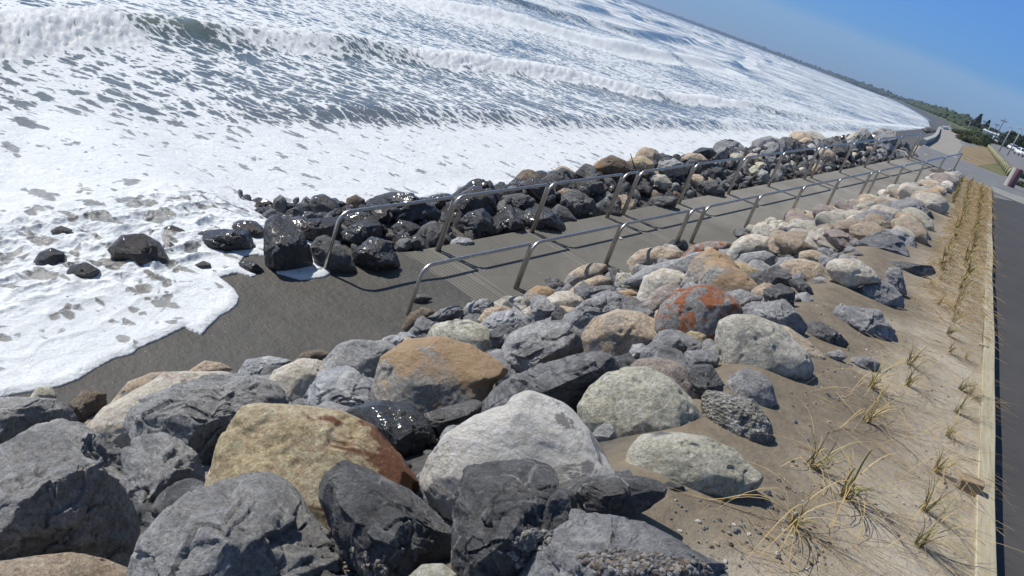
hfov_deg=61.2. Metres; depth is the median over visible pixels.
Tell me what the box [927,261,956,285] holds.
tussock
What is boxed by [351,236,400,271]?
boulder
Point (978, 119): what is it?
pine tree
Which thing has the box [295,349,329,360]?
boulder
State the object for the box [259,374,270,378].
boulder
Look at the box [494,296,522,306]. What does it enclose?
boulder
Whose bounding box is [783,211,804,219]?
boulder
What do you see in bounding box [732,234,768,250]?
boulder
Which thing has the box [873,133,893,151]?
boulder
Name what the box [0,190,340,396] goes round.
swash water
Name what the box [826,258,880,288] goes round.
boulder
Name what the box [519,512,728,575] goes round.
boulder
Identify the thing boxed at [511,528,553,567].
gravel
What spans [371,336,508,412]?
boulder
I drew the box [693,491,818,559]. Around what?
pebbles
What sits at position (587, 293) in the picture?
boulder
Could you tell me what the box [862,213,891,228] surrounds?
boulder
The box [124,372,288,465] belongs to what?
boulder
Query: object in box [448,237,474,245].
boulder
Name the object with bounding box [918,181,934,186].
boulder
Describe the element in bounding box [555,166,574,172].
boulder
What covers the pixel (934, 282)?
tussock
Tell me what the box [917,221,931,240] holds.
boulder
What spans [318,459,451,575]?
boulder
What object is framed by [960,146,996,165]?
grass patch
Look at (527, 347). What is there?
boulder
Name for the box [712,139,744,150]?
boulder
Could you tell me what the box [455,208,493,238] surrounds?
boulder
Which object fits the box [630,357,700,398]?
boulder
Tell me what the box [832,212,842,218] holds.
boulder
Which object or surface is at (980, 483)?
wooden peg
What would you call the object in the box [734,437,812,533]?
pebbles
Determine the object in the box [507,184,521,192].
boulder
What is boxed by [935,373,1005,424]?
tussock
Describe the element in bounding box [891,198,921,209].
boulder
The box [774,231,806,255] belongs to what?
boulder
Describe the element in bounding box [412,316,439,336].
boulder
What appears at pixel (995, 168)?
green grass
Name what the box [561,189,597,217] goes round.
boulder
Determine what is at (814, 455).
tussock
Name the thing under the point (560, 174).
boulder
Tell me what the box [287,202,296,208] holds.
boulder
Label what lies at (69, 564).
boulder
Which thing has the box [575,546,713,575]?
gravel
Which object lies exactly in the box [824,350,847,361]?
boulder
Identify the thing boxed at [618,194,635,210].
boulder
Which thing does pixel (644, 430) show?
rubble
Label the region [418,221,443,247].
boulder
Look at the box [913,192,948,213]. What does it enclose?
boulder
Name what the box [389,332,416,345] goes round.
boulder
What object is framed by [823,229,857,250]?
boulder
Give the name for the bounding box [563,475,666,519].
boulder
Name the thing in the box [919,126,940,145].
wall
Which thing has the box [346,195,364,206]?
boulder
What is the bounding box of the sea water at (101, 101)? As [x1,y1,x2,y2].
[0,0,929,228]
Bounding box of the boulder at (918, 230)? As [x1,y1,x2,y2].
[890,217,927,244]
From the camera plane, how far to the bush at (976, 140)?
113.87 m
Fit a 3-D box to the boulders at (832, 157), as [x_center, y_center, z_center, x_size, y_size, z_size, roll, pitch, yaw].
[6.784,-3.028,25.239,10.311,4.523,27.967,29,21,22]
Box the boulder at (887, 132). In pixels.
[872,128,897,143]
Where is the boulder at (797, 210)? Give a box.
[789,209,806,213]
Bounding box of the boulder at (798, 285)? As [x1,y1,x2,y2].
[789,277,813,294]
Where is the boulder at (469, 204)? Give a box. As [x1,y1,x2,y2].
[455,185,496,213]
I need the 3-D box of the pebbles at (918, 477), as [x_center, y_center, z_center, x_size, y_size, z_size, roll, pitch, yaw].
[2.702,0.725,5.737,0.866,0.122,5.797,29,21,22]
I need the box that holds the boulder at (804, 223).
[794,220,815,227]
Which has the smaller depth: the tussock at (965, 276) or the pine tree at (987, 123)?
the tussock at (965, 276)
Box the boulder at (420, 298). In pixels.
[409,294,431,302]
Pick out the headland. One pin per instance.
(856, 84)
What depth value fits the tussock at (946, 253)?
11.60 m
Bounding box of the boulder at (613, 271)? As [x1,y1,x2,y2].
[603,267,619,275]
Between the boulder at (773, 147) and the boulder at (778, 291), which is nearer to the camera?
the boulder at (778, 291)
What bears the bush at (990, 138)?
on the ground at (988, 178)
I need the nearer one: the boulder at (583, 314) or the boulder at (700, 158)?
the boulder at (583, 314)
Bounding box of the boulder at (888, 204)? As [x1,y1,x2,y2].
[878,202,891,206]
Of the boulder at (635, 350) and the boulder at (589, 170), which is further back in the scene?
the boulder at (589, 170)
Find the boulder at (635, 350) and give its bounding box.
[629,343,646,358]
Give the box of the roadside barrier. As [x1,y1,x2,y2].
[987,145,1012,175]
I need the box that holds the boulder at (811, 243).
[805,230,818,250]
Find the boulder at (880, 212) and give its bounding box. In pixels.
[854,209,892,221]
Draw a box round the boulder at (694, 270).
[680,248,739,287]
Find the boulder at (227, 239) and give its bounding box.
[197,229,255,250]
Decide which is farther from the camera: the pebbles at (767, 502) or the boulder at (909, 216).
the boulder at (909, 216)
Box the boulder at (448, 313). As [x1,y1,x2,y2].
[427,306,463,321]
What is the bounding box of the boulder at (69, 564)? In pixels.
[0,552,127,575]
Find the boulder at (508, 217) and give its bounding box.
[494,204,524,233]
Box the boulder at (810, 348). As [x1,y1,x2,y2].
[781,325,825,359]
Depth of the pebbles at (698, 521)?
3.31 m
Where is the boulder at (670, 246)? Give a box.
[663,243,682,252]
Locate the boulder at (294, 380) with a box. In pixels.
[269,358,326,401]
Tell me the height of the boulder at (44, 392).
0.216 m
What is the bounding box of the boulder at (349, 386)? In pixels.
[302,366,372,406]
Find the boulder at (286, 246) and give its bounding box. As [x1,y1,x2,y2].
[263,214,312,270]
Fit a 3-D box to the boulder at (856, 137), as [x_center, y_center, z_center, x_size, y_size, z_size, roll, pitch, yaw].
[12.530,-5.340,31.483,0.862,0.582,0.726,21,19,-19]
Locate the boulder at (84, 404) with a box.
[67,390,106,420]
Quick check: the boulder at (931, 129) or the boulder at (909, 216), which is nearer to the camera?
the boulder at (909, 216)
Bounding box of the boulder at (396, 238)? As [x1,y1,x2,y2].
[392,234,412,242]
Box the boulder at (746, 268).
[737,263,759,273]
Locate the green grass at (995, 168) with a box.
[979,163,1004,175]
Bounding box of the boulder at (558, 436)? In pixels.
[419,390,615,521]
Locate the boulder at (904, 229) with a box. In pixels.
[892,225,914,238]
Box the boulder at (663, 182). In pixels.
[647,174,672,189]
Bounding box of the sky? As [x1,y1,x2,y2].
[637,0,1023,135]
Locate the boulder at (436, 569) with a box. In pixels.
[409,563,457,575]
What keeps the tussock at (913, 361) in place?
on the sandy bank at (777, 453)
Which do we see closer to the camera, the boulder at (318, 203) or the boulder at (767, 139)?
the boulder at (318, 203)
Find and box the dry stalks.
[723,180,1018,575]
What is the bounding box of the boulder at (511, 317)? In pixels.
[480,309,531,328]
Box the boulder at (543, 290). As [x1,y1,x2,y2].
[520,285,553,304]
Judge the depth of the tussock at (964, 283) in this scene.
9.69 m
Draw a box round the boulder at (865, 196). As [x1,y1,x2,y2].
[858,194,874,199]
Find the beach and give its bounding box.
[896,121,946,148]
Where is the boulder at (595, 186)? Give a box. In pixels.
[576,176,604,195]
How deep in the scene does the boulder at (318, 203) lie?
16.97 m
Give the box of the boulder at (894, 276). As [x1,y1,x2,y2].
[884,267,906,296]
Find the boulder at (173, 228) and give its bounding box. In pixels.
[163,225,184,231]
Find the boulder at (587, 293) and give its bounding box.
[576,285,615,299]
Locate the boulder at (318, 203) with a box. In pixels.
[309,194,340,212]
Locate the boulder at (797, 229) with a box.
[789,228,805,231]
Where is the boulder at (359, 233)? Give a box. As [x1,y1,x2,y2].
[340,219,382,245]
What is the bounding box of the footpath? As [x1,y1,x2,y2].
[992,197,1023,575]
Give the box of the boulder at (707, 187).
[696,180,724,195]
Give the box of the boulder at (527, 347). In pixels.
[501,319,583,372]
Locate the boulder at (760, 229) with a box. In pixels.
[751,226,770,233]
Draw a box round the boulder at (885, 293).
[857,281,904,308]
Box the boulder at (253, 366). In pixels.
[237,356,289,374]
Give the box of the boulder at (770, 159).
[759,150,776,164]
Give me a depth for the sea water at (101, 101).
28.94 m
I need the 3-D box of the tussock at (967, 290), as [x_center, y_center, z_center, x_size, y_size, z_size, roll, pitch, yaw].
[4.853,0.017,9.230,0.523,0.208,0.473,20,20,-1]
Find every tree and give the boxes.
[964,120,974,125]
[973,114,982,126]
[979,120,990,130]
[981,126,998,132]
[998,132,1006,139]
[1005,130,1021,139]
[1009,135,1023,143]
[1017,136,1023,145]
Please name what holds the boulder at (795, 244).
on the sandy bank at (777, 453)
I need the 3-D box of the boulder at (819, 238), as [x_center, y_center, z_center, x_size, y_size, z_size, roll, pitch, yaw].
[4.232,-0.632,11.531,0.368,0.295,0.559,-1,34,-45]
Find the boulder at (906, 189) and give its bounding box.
[897,182,924,198]
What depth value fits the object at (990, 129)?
343.89 m
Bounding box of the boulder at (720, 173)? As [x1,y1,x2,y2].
[712,167,726,180]
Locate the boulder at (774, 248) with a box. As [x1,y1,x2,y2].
[768,231,787,255]
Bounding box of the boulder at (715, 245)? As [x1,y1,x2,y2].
[682,241,731,256]
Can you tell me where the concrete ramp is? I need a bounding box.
[406,157,940,301]
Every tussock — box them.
[669,454,890,575]
[756,428,960,563]
[781,390,909,520]
[811,368,944,472]
[846,345,946,422]
[870,478,1019,575]
[873,358,953,404]
[880,434,1013,511]
[887,463,995,547]
[894,339,951,383]
[911,290,997,331]
[919,283,978,321]
[922,276,955,292]
[922,408,1012,473]
[926,249,955,269]
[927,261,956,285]
[931,258,953,276]
[935,244,960,259]
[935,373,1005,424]
[937,316,979,349]
[938,334,979,364]
[939,359,997,407]
[940,370,997,410]
[946,215,966,231]
[947,300,982,327]
[950,273,982,290]
[951,291,972,309]
[953,261,990,280]
[955,282,983,304]
[958,240,983,261]
[958,251,983,268]
[959,272,972,280]
[959,345,995,373]
[962,251,982,270]
[965,266,981,281]
[971,232,983,245]
[971,243,987,254]
[972,235,983,249]
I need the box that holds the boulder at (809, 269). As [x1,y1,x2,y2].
[779,258,829,281]
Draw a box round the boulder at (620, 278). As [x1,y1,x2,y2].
[615,272,634,289]
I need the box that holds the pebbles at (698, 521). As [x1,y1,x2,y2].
[674,466,811,570]
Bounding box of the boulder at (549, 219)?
[520,206,565,231]
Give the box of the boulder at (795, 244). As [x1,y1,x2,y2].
[786,235,808,254]
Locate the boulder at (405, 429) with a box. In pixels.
[346,400,435,457]
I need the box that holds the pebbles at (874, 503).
[756,350,961,572]
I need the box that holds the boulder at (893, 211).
[878,207,900,216]
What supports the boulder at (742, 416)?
on the sandy bank at (777, 453)
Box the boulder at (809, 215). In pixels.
[805,211,813,219]
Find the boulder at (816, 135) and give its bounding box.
[803,131,825,140]
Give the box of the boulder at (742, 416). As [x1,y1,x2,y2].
[700,390,772,443]
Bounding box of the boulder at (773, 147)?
[764,141,779,155]
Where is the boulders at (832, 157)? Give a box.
[286,133,963,236]
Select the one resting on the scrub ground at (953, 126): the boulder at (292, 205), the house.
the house
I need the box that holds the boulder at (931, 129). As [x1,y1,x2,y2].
[925,127,935,132]
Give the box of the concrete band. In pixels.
[991,186,1023,203]
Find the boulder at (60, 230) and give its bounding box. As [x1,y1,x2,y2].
[51,226,73,234]
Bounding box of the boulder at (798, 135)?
[789,131,812,140]
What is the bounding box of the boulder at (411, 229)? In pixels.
[391,220,420,236]
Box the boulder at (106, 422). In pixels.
[86,371,229,448]
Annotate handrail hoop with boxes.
[323,196,454,268]
[406,243,531,315]
[438,183,548,250]
[517,224,620,287]
[532,173,623,232]
[606,210,689,264]
[607,171,639,217]
[623,164,694,214]
[678,206,705,243]
[679,157,743,203]
[691,195,758,242]
[729,152,783,193]
[747,186,802,224]
[769,147,817,185]
[794,178,839,208]
[805,146,825,178]
[812,142,853,177]
[828,172,870,204]
[840,139,877,172]
[861,170,878,193]
[865,136,900,167]
[868,165,903,193]
[889,133,920,161]
[895,161,925,183]
[909,133,924,158]
[916,157,944,181]
[938,153,962,171]
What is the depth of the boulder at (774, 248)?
13.13 m
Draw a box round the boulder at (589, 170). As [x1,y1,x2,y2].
[574,164,603,182]
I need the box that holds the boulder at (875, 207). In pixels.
[868,205,887,209]
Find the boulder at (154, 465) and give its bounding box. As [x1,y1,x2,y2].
[121,432,204,513]
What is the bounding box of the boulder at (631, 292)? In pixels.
[608,289,637,296]
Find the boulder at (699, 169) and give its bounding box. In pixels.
[685,159,703,173]
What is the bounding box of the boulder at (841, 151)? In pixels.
[832,141,848,157]
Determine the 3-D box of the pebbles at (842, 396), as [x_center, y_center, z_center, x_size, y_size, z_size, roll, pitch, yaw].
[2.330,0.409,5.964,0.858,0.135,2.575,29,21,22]
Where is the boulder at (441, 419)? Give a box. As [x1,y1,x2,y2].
[423,399,482,439]
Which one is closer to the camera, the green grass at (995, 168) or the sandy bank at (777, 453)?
the sandy bank at (777, 453)
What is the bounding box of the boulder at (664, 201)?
[647,195,677,207]
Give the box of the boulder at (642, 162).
[628,155,654,174]
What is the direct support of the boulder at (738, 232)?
on the sandy bank at (777, 453)
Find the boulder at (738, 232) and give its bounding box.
[733,227,747,238]
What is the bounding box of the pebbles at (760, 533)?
[663,453,831,564]
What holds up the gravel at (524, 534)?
on the boulder at (499, 506)
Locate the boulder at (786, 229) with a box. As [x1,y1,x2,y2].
[783,226,805,231]
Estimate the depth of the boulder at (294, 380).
7.56 m
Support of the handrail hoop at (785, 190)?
on the concrete ramp
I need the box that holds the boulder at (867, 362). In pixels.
[850,356,880,370]
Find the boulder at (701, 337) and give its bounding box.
[686,331,706,341]
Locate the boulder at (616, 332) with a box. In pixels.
[581,309,656,355]
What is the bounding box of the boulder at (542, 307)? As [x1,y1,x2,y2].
[530,292,556,320]
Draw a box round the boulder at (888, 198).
[874,196,896,201]
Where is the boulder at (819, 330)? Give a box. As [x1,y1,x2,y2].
[807,321,848,346]
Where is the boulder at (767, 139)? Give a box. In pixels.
[750,136,788,154]
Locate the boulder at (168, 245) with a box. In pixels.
[163,242,174,250]
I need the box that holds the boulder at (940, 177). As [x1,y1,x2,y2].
[929,173,956,188]
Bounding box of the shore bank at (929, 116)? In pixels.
[629,0,949,133]
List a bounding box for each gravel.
[342,551,386,575]
[343,546,388,575]
[343,547,395,575]
[343,558,388,575]
[507,528,551,568]
[507,529,550,566]
[508,529,551,567]
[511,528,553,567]
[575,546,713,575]
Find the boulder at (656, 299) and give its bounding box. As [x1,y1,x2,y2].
[643,282,680,311]
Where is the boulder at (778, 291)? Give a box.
[763,283,795,306]
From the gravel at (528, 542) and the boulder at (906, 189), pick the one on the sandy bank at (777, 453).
the boulder at (906, 189)
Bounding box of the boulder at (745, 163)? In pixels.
[729,153,747,171]
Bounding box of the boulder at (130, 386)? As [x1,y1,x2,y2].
[111,371,167,402]
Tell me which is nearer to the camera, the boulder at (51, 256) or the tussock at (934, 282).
the tussock at (934, 282)
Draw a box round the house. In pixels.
[982,129,998,136]
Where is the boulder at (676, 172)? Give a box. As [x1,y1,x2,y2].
[657,159,686,176]
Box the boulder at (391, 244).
[386,240,395,250]
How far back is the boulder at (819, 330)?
6.06 m
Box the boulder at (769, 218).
[762,217,776,222]
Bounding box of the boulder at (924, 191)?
[910,190,943,197]
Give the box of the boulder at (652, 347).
[640,336,685,358]
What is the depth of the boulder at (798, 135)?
29.66 m
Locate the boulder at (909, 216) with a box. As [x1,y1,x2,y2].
[899,214,918,221]
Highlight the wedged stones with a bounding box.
[83,246,832,575]
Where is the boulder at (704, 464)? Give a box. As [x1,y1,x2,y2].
[625,431,762,498]
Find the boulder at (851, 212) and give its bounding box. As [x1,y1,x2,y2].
[843,209,863,219]
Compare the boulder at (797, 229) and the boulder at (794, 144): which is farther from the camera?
the boulder at (794, 144)
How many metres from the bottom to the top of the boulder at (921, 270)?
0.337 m
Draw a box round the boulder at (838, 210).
[829,209,844,213]
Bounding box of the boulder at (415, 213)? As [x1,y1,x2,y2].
[366,192,440,222]
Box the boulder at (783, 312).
[742,299,807,333]
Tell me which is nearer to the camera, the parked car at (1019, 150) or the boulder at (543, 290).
the boulder at (543, 290)
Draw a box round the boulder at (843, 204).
[836,199,857,210]
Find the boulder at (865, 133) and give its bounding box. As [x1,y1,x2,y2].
[854,128,872,139]
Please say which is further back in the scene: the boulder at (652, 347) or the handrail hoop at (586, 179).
the handrail hoop at (586, 179)
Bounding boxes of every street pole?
[992,118,1006,142]
[999,126,1011,150]
[1007,127,1021,154]
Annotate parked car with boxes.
[1007,144,1017,150]
[1013,147,1023,156]
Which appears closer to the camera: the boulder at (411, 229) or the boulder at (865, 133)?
the boulder at (411, 229)
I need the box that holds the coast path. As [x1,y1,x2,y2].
[913,128,961,157]
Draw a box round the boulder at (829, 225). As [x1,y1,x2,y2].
[817,223,833,227]
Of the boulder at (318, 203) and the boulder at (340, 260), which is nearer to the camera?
the boulder at (340, 260)
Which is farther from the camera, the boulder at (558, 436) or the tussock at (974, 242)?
the tussock at (974, 242)
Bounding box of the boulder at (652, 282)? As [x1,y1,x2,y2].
[636,268,684,298]
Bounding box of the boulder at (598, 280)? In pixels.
[570,275,611,290]
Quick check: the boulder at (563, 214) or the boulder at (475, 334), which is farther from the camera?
the boulder at (563, 214)
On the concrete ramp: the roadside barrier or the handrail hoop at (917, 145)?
the handrail hoop at (917, 145)
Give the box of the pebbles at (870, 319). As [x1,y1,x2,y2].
[790,305,914,406]
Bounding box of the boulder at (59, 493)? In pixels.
[0,430,141,560]
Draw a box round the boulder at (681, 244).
[668,239,687,249]
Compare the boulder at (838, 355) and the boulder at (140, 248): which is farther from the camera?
the boulder at (140, 248)
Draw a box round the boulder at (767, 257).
[737,250,775,265]
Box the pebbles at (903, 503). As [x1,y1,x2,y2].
[784,326,964,563]
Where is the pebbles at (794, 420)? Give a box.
[770,392,839,509]
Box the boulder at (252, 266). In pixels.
[238,261,263,272]
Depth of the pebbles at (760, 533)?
3.33 m
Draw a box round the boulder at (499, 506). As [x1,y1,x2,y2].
[451,458,570,575]
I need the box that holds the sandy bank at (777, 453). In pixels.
[139,169,987,575]
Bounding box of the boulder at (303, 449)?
[204,403,419,538]
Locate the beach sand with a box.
[8,149,942,423]
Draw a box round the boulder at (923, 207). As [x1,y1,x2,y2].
[904,197,927,209]
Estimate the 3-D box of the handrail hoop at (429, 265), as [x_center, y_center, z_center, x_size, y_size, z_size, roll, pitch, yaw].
[-0.653,-0.038,13.387,0.056,1.419,2.391,34,24,32]
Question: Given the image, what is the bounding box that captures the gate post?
[1004,167,1022,187]
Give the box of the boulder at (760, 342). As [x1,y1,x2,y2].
[714,314,813,379]
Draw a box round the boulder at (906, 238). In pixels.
[885,229,916,247]
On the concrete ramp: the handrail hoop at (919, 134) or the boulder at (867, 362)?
the handrail hoop at (919, 134)
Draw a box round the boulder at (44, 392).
[30,387,56,398]
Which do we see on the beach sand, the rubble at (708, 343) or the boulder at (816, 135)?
the boulder at (816, 135)
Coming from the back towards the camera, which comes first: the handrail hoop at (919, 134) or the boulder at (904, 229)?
the handrail hoop at (919, 134)
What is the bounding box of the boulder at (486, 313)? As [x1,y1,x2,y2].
[477,305,510,321]
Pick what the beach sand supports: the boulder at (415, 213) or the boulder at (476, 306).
the boulder at (415, 213)
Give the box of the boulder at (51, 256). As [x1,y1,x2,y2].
[33,247,66,265]
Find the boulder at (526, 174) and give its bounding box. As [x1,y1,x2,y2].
[515,169,541,180]
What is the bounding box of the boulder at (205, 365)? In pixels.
[189,360,232,371]
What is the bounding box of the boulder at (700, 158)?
[681,152,708,162]
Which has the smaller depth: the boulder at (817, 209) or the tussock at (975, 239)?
the tussock at (975, 239)
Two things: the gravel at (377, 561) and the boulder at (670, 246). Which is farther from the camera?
the boulder at (670, 246)
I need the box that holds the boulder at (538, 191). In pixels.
[520,178,554,200]
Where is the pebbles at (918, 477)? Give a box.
[788,321,960,565]
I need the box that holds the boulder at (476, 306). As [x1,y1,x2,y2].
[459,299,493,319]
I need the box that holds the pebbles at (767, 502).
[752,420,830,505]
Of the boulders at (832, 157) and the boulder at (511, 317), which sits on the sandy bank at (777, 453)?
the boulder at (511, 317)
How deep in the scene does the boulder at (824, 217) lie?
14.13 m
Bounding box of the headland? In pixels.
[630,0,973,131]
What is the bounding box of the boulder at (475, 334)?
[427,319,489,351]
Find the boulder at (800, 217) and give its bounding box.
[790,216,810,219]
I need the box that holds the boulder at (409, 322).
[401,307,434,331]
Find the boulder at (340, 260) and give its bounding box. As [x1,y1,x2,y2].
[310,235,356,271]
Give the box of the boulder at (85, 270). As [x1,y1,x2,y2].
[66,262,99,278]
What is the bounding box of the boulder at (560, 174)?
[543,167,571,190]
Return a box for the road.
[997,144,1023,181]
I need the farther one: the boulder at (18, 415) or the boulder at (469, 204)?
the boulder at (469, 204)
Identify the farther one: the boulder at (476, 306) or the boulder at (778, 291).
the boulder at (476, 306)
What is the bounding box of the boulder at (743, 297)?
[726,289,762,306]
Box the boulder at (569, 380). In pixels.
[480,351,618,412]
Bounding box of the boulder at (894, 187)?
[889,184,899,196]
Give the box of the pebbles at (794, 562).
[792,297,948,564]
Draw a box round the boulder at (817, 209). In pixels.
[812,204,834,218]
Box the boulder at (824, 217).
[815,211,841,225]
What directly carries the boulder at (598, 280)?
on the sandy bank at (777, 453)
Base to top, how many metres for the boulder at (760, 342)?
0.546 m
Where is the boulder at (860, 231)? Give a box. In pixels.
[849,222,885,239]
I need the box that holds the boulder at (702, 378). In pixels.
[684,364,724,395]
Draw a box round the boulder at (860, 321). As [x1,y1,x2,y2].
[832,305,897,341]
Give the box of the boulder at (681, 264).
[623,251,703,286]
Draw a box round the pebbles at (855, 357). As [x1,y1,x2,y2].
[816,303,912,388]
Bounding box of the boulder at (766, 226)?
[752,224,771,229]
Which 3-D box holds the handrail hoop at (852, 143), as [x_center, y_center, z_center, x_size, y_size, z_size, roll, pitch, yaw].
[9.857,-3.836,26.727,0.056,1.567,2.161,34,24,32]
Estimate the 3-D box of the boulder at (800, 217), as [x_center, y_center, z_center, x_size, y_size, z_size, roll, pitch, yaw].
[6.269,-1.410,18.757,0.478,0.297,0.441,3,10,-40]
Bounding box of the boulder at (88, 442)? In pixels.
[15,418,122,469]
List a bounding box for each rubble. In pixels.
[144,169,954,526]
[252,133,917,251]
[357,168,950,575]
[423,168,952,454]
[443,169,953,526]
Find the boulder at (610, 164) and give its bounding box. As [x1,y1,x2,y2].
[595,155,630,174]
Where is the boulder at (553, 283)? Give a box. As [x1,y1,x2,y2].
[544,277,563,288]
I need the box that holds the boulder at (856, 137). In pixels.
[845,132,863,150]
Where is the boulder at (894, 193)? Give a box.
[891,187,897,197]
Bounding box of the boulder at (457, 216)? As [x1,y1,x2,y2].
[440,204,462,227]
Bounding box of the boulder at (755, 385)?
[724,367,776,407]
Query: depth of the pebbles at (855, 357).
6.21 m
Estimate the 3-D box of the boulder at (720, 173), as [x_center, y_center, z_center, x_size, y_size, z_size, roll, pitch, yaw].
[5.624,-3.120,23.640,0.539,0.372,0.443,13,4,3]
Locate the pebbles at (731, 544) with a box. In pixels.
[697,478,819,564]
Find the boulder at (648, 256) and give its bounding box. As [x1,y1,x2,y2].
[627,246,682,265]
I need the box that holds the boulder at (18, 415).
[0,396,76,443]
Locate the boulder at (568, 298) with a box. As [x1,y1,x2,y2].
[547,290,581,307]
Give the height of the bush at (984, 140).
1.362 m
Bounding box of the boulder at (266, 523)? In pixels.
[126,471,342,575]
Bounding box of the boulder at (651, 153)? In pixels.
[635,147,661,160]
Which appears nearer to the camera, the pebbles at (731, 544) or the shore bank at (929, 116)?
the pebbles at (731, 544)
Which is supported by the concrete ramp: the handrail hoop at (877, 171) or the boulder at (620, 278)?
the handrail hoop at (877, 171)
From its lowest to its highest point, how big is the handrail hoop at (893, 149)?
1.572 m
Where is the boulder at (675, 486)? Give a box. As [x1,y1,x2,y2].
[664,482,685,491]
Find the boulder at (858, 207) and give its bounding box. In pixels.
[853,204,867,209]
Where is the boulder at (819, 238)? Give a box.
[811,226,837,250]
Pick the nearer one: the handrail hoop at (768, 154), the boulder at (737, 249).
the boulder at (737, 249)
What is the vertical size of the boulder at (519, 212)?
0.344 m
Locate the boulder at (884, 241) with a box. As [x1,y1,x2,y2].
[858,230,909,256]
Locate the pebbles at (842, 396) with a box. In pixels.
[805,304,916,404]
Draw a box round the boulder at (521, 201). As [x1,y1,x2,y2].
[502,193,535,209]
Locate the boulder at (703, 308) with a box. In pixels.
[654,284,742,339]
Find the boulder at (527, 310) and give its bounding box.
[522,306,531,316]
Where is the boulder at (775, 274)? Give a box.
[756,265,791,286]
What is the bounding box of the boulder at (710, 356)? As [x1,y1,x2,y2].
[684,348,719,367]
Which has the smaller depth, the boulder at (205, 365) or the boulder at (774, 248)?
the boulder at (205, 365)
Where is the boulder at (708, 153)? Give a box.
[693,147,715,158]
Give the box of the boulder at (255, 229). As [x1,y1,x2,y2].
[232,220,263,238]
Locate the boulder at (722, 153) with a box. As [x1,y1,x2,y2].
[715,147,728,159]
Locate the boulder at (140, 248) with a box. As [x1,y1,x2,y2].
[107,233,168,264]
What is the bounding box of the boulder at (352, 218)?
[344,211,383,232]
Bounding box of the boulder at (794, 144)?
[780,137,805,154]
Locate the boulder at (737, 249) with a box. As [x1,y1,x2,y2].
[726,238,759,258]
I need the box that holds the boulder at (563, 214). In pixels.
[551,204,576,222]
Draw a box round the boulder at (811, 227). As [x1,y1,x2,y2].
[805,225,818,234]
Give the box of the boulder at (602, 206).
[596,198,621,215]
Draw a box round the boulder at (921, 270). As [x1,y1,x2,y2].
[889,261,935,276]
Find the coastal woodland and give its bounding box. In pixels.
[631,0,985,134]
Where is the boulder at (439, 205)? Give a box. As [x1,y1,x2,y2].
[427,195,445,209]
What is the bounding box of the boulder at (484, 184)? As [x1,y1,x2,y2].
[456,178,501,204]
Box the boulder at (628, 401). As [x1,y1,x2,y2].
[577,366,702,437]
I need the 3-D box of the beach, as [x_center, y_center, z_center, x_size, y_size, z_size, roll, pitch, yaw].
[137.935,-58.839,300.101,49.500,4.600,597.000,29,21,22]
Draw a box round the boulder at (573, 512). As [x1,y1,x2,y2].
[568,509,585,519]
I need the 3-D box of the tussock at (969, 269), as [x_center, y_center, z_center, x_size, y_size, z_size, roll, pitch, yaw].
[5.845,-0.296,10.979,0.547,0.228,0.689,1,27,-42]
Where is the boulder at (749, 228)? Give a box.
[746,225,755,233]
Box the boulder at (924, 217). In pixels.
[901,207,933,231]
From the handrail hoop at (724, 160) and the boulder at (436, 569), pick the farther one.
the handrail hoop at (724, 160)
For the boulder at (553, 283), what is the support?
on the sandy bank at (777, 453)
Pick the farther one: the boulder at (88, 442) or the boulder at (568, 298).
the boulder at (568, 298)
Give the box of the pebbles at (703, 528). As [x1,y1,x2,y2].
[701,462,836,560]
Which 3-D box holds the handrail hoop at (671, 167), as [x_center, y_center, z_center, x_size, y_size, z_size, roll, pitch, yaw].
[3.316,-2.138,19.632,0.056,1.582,2.281,34,24,32]
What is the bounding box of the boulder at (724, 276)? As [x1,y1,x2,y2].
[698,260,758,291]
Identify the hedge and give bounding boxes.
[987,133,1007,146]
[1001,139,1023,147]
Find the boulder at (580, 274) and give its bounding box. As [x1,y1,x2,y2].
[565,263,607,286]
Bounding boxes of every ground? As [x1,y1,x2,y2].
[751,45,1023,201]
[901,101,996,144]
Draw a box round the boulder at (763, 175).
[757,169,768,183]
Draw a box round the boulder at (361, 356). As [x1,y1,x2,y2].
[322,339,388,378]
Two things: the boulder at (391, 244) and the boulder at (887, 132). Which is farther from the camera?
the boulder at (887, 132)
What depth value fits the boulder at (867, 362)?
5.78 m
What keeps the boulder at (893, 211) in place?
on the sandy bank at (777, 453)
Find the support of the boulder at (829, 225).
on the sandy bank at (777, 453)
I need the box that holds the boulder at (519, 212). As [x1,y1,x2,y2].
[513,207,524,216]
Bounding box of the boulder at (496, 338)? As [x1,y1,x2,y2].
[489,324,514,349]
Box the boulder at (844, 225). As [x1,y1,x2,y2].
[833,218,864,233]
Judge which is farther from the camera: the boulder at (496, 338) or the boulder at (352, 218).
the boulder at (352, 218)
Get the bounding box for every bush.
[950,128,968,136]
[955,134,972,143]
[961,129,984,138]
[969,135,985,145]
[976,136,990,145]
[979,133,995,143]
[1016,180,1023,187]
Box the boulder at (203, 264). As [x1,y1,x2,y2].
[195,261,210,268]
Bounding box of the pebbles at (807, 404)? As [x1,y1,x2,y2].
[806,304,911,405]
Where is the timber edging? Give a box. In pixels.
[973,187,996,575]
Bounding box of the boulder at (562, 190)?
[558,188,572,193]
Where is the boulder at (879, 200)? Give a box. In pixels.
[874,198,889,204]
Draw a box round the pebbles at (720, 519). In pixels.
[670,464,828,566]
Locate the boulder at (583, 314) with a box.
[562,292,654,328]
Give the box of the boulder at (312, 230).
[284,217,340,241]
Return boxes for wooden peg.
[957,473,984,496]

